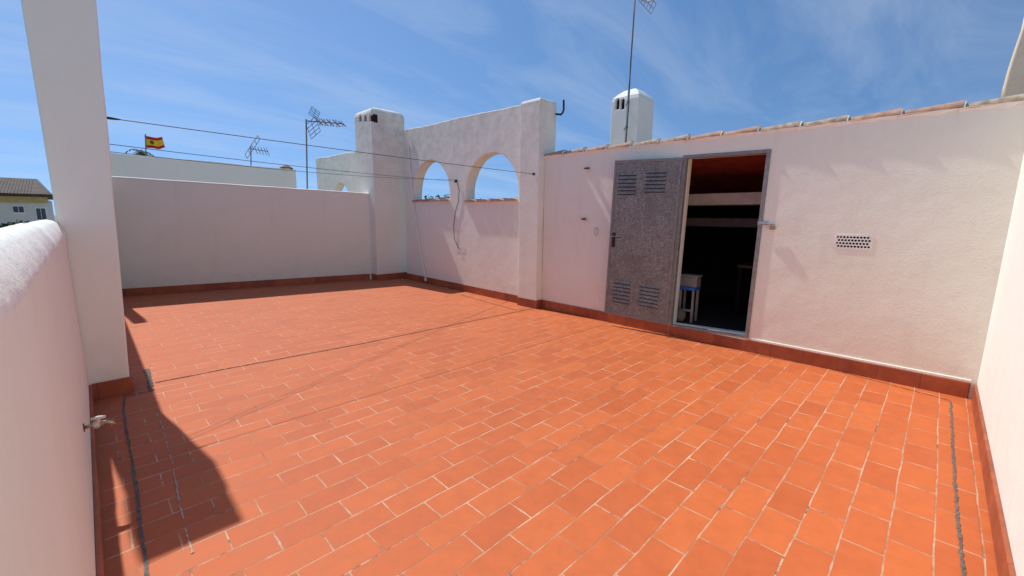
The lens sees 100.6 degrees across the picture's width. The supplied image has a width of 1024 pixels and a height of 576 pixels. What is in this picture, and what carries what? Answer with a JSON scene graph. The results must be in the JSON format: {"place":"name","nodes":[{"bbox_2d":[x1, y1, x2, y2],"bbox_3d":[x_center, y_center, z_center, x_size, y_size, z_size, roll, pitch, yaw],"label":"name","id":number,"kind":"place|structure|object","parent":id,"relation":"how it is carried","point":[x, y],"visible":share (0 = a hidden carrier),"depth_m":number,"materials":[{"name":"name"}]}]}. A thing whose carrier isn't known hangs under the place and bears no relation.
{"place":"outdoors","nodes":[
{"label":"outdoors","id":0,"kind":"place"},
{"bbox_2d":[0,177,54,224],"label":"house","id":1,"kind":"structure","parent":0,"point":[25,199],"depth_m":19.73,"materials":[{"name":"white paint"}]},
{"bbox_2d":[11,205,25,213],"bbox_3d":[-22.614,-3.604,19.481,0.406,0.424,0.110,-9,13,-44],"label":"window","id":2,"kind":"structure","parent":1,"relation":"in","point":[16,209],"depth_m":19.45,"materials":[{"name":"white plastic"}]},
{"bbox_2d":[34,207,47,220],"bbox_3d":[-22.133,-3.481,19.990,0.370,0.669,0.110,-9,13,-44],"label":"window","id":3,"kind":"structure","parent":1,"relation":"in","point":[41,212],"depth_m":19.95,"materials":[{"name":"white plastic"}]},
{"bbox_2d":[145,134,164,155],"bbox_3d":[-13.938,-4.399,16.618,0.219,3.060,0.815,8,12,38],"label":"flag","id":4,"kind":"object","parent":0,"point":[153,142],"visible":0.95,"depth_m":16.43,"materials":[{"name":"multicoloured fabric"}]},
{"bbox_2d":[110,152,296,187],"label":"neighbour wall","id":5,"kind":"structure","parent":0,"point":[134,166],"depth_m":12.76,"materials":[{"name":"white paint"}]},
{"bbox_2d":[279,165,292,171],"bbox_3d":[-7.721,-4.094,14.540,0.410,0.242,0.411,-9,13,-44],"label":"roof vent","id":6,"kind":"object","parent":5,"relation":"on","point":[286,167],"visible":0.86,"depth_m":14.43,"materials":[{"name":"white paint"}]},
{"bbox_2d":[245,135,269,165],"bbox_3d":[-12.412,-5.755,20.824,1.082,3.323,0.050,-9,13,-44],"label":"television antenna","id":7,"kind":"object","parent":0,"point":[250,151],"visible":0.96,"depth_m":20.55,"materials":[{"name":"metal"}]},
{"bbox_2d":[305,107,345,188],"bbox_3d":[-7.146,-4.837,16.280,1.624,4.044,0.717,-9,13,-44],"label":"television antenna","id":8,"kind":"object","parent":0,"point":[320,122],"visible":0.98,"depth_m":15.87,"materials":[{"name":"metal"}]},
{"bbox_2d":[0,0,1023,214],"label":"sky","id":9,"kind":"structure","parent":0,"point":[248,68],"materials":[{"name":"blue"}]},
{"bbox_2d":[94,278,997,575],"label":"floor","id":10,"kind":"structure","parent":0,"point":[402,426],"depth_m":2.95,"materials":[{"name":"tile"}]},
{"bbox_2d":[0,219,104,575],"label":"parapet wall","id":11,"kind":"structure","parent":10,"relation":"on","point":[50,514],"depth_m":1.11,"materials":[{"name":"paint"}]},
{"bbox_2d":[83,415,116,431],"bbox_3d":[-2.243,0.730,2.305,0.139,0.079,0.044,-9,13,-44],"label":"water tap","id":12,"kind":"object","parent":11,"relation":"attached to","point":[98,423],"visible":0.91,"depth_m":2.30,"materials":[{"name":"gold metal"}]},
{"bbox_2d":[21,0,134,400],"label":"column","id":13,"kind":"structure","parent":10,"relation":"on","point":[63,40],"depth_m":3.44,"materials":[{"name":"white paint"}]},
{"bbox_2d":[110,151,443,179],"bbox_3d":[-2.301,-1.718,6.270,0.005,0.254,5.880,5,10,22],"label":"clothes line","id":14,"kind":"object","parent":13,"relation":"attached to","point":[259,167],"visible":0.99,"depth_m":4.74,"materials":[{"name":"metal"}]},
{"bbox_2d":[110,144,456,182],"bbox_3d":[-2.305,-1.747,6.274,0.067,0.191,5.909,5,10,22],"label":"clothes line","id":15,"kind":"object","parent":13,"relation":"attached to","point":[455,181],"visible":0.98,"depth_m":4.78,"materials":[{"name":"metal"}]},
{"bbox_2d":[107,117,534,174],"bbox_3d":[-1.517,-1.670,5.365,5.317,0.088,0.040,-9,13,-44],"label":"clothes line","id":16,"kind":"object","parent":13,"relation":"attached to","point":[111,118],"visible":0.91,"depth_m":4.45,"materials":[{"name":"metal"}]},
{"bbox_2d":[112,176,371,296],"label":"parapet wall","id":17,"kind":"structure","parent":10,"relation":"on","point":[175,236],"depth_m":9.04,"materials":[{"name":"paint"}]},
{"bbox_2d":[355,107,406,280],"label":"chimney tower","id":18,"kind":"structure","parent":10,"relation":"on","point":[378,131],"depth_m":10.48,"materials":[{"name":"paint"}]},
{"bbox_2d":[403,105,520,302],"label":"arched wall","id":19,"kind":"structure","parent":10,"relation":"on","point":[482,258],"depth_m":8.86,"materials":[{"name":"paint"}]},
{"bbox_2d":[406,129,426,280],"bbox_3d":[-2.273,-1.972,10.171,0.080,3.572,0.744,-7,12,-40],"label":"plastic pole","id":20,"kind":"object","parent":19,"relation":"attached to","point":[425,278],"visible":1,"depth_m":10.23,"materials":[{"name":"white plastic"}]},
{"bbox_2d":[517,98,556,308],"bbox_3d":[0.433,-1.282,7.556,0.440,3.844,0.475,-9,13,-44],"label":"pilaster","id":21,"kind":"object","parent":10,"relation":"on","point":[538,130],"visible":0.61,"depth_m":7.33,"materials":[{"name":"paint"}]},
{"bbox_2d":[555,100,564,115],"bbox_3d":[0.761,-3.052,7.223,0.291,0.245,0.076,5,10,23],"label":"pipe hook","id":22,"kind":"object","parent":21,"relation":"attached to","point":[561,113],"visible":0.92,"depth_m":7.16,"materials":[{"name":"black plastic"}]},
{"bbox_2d":[541,94,1023,398],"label":"storage shed","id":23,"kind":"structure","parent":10,"relation":"on","point":[877,253],"depth_m":4.63,"materials":[{"name":"white paint"}]},
{"bbox_2d":[610,89,653,145],"bbox_3d":[2.177,-2.446,7.838,0.548,2.286,0.548,-9,13,-44],"label":"chimney","id":24,"kind":"object","parent":23,"relation":"on","point":[640,116],"visible":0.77,"depth_m":7.55,"materials":[{"name":"white paint"}]},
{"bbox_2d":[624,0,655,142],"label":"television antenna","id":25,"kind":"object","parent":24,"relation":"attached to","point":[627,111],"visible":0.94,"depth_m":7.20,"materials":[{"name":"metal"}]},
{"bbox_2d":[604,157,682,324],"bbox_3d":[1.803,-0.648,5.952,1.002,2.257,0.088,8,12,36],"label":"door","id":26,"kind":"structure","parent":23,"relation":"in","point":[646,192],"depth_m":5.94,"materials":[{"name":"grey metal"}]},
{"bbox_2d":[677,308,685,321],"bbox_3d":[2.394,0.376,6.086,0.131,0.194,0.193,-9,13,-44],"label":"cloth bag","id":27,"kind":"object","parent":23,"relation":"on","point":[681,315],"visible":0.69,"depth_m":6.03,"materials":[{"name":"grey fabric"}]},
{"bbox_2d":[678,286,699,322],"bbox_3d":[2.529,0.220,6.096,0.202,0.503,0.234,-9,13,-44],"label":"stool","id":28,"kind":"object","parent":23,"relation":"on","point":[692,289],"visible":0.75,"depth_m":6.05,"materials":[{"name":"blue plastic"}]},
{"bbox_2d":[680,273,701,287],"bbox_3d":[2.533,-0.109,6.034,0.173,0.165,0.263,-9,13,-44],"label":"box","id":29,"kind":"object","parent":28,"relation":"on","point":[690,280],"visible":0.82,"depth_m":5.97,"materials":[{"name":"white plastic"}]},
{"bbox_2d":[734,263,752,316],"bbox_3d":[3.783,0.060,6.292,0.508,0.782,0.745,-9,13,-44],"label":"table","id":30,"kind":"object","parent":23,"relation":"in","point":[749,266],"visible":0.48,"depth_m":6.40,"materials":[{"name":"brown wood"}]},
{"bbox_2d":[757,221,775,229],"bbox_3d":[2.937,-0.724,4.907,0.030,0.095,0.190,-9,13,-44],"label":"hasp latch","id":31,"kind":"object","parent":23,"relation":"attached to","point":[766,223],"visible":1,"depth_m":4.90,"materials":[{"name":"metal"}]},
{"bbox_2d":[1001,19,1023,96],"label":"neighbour wall","id":32,"kind":"structure","parent":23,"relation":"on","point":[1013,83],"depth_m":3.95,"materials":[{"name":"white paint"}]},
{"bbox_2d":[971,155,1023,575],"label":"side wall","id":33,"kind":"structure","parent":10,"relation":"on","point":[997,399],"depth_m":2.62,"materials":[{"name":"white paint"}]},
{"label":"ground","id":34,"kind":"structure","parent":0,"visible":0},
{"bbox_2d":[0,219,31,227],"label":"tree","id":35,"kind":"object","parent":34,"relation":"on","point":[8,223],"visible":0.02,"depth_m":17.40,"materials":[{"name":"green plant"}]},
{"bbox_2d":[126,149,153,155],"bbox_3d":[-16.723,-0.599,20.000,1.199,11.413,1.080,-9,13,-44],"label":"palm tree","id":36,"kind":"object","parent":34,"relation":"on","point":[140,152],"visible":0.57,"depth_m":18.93,"materials":[{"name":"green plant"}]},
{"bbox_2d":[316,152,357,191],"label":"arched wall","id":37,"kind":"structure","parent":34,"relation":"on","point":[341,163],"depth_m":13.48,"materials":[{"name":"paint"}]},
{"bbox_2d":[424,194,449,198],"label":"tree","id":38,"kind":"object","parent":34,"relation":"on","point":[438,196],"visible":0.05,"depth_m":46.00,"materials":[{"name":"green plant"}]}
]}

